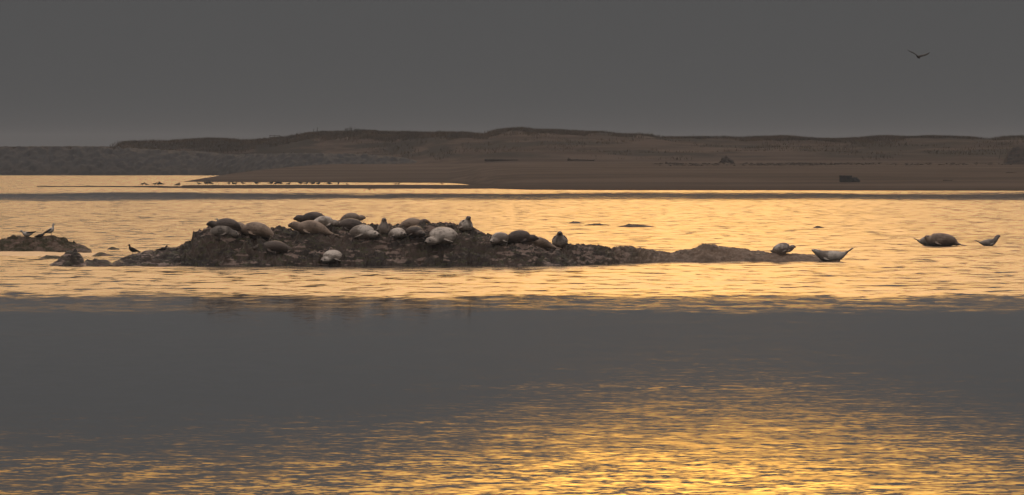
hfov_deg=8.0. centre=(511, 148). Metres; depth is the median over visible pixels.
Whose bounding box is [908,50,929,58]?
bird
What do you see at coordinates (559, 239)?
seal
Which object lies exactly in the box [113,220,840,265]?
rock reef
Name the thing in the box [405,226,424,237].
seal
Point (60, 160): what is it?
rock jetty
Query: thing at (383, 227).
seal
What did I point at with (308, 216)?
seal
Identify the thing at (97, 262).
shore rock
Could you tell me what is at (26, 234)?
bird
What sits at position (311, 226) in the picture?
seal
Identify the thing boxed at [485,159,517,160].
driftwood log
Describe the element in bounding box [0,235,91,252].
shore rock
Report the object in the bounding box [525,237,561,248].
seal
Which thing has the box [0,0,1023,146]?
sky
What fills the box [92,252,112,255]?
shore rock
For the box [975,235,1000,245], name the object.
seal
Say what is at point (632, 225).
shore rock
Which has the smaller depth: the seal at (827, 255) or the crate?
the seal at (827, 255)
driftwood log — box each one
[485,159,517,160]
[567,157,594,160]
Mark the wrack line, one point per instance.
(804, 163)
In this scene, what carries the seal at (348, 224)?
on the rock reef
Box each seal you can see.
[200,226,239,236]
[206,218,249,230]
[239,222,273,237]
[253,241,291,251]
[288,220,339,235]
[293,212,324,221]
[314,216,339,225]
[321,250,341,262]
[336,218,363,230]
[338,213,365,220]
[350,225,379,238]
[376,218,390,233]
[389,228,406,238]
[392,218,428,227]
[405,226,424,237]
[424,227,457,244]
[458,216,473,230]
[490,232,508,243]
[505,230,538,243]
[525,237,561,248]
[552,231,568,247]
[769,243,795,253]
[812,248,853,260]
[913,235,930,245]
[924,233,965,245]
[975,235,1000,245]
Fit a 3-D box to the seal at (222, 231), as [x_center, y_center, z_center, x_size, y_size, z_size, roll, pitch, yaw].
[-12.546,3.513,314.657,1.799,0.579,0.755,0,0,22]
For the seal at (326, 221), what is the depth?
314.77 m
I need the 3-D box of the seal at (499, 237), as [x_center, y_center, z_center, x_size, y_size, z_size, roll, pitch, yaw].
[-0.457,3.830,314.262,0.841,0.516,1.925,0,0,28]
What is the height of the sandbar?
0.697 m
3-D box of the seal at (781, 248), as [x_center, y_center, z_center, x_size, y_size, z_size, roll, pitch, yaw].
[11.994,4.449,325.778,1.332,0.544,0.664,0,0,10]
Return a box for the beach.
[121,130,1023,190]
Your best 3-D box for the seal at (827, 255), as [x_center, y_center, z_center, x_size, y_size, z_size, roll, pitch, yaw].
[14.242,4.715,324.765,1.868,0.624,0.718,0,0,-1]
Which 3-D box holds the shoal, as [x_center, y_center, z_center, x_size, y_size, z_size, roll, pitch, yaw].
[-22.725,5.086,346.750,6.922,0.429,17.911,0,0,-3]
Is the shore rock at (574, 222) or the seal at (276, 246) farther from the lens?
the shore rock at (574, 222)
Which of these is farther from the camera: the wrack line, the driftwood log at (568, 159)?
the driftwood log at (568, 159)
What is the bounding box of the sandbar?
[37,185,496,188]
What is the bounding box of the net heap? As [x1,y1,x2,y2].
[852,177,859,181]
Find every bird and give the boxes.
[19,230,35,237]
[44,223,55,234]
[128,244,140,251]
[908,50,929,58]
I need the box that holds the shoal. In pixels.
[0,251,95,255]
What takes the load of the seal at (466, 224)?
on the rock reef
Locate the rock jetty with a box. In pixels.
[0,146,416,174]
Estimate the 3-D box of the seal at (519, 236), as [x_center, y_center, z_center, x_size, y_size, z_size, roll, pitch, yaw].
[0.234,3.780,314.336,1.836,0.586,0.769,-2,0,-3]
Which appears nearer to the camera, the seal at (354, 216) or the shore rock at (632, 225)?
the seal at (354, 216)
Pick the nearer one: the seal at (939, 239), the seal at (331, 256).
the seal at (331, 256)
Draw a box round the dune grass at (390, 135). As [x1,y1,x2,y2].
[109,126,1023,160]
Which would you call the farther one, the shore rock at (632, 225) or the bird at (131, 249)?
the shore rock at (632, 225)
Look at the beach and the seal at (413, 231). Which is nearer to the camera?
the seal at (413, 231)
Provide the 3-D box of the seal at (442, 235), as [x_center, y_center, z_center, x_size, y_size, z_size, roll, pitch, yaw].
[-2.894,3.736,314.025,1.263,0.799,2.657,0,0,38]
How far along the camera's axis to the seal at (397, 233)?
313.77 m
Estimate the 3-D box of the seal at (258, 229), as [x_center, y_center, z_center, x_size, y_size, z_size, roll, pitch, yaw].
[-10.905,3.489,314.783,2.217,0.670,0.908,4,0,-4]
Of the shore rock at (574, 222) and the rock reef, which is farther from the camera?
the shore rock at (574, 222)
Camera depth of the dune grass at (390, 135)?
1387.61 m
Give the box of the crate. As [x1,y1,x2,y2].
[839,175,851,181]
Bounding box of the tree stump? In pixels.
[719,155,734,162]
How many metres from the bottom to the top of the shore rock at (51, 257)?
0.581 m
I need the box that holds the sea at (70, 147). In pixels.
[0,146,124,148]
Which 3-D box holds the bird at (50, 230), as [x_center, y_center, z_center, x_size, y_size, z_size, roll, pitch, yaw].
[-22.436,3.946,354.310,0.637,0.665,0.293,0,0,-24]
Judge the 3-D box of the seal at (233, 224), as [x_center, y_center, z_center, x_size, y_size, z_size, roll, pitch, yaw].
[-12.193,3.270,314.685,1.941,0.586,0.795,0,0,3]
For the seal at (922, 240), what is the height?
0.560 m
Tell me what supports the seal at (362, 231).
on the rock reef
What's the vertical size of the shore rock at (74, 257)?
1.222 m
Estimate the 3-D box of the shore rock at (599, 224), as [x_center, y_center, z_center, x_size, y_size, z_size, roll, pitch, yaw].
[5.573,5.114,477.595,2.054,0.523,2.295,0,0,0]
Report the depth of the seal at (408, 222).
315.58 m
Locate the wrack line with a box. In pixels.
[654,162,1011,165]
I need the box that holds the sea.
[0,175,1023,494]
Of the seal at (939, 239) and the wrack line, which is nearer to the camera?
the seal at (939, 239)
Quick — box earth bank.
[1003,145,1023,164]
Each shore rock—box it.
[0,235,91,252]
[39,255,60,258]
[49,249,83,265]
[84,258,114,265]
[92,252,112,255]
[569,221,583,223]
[585,223,608,225]
[618,223,653,226]

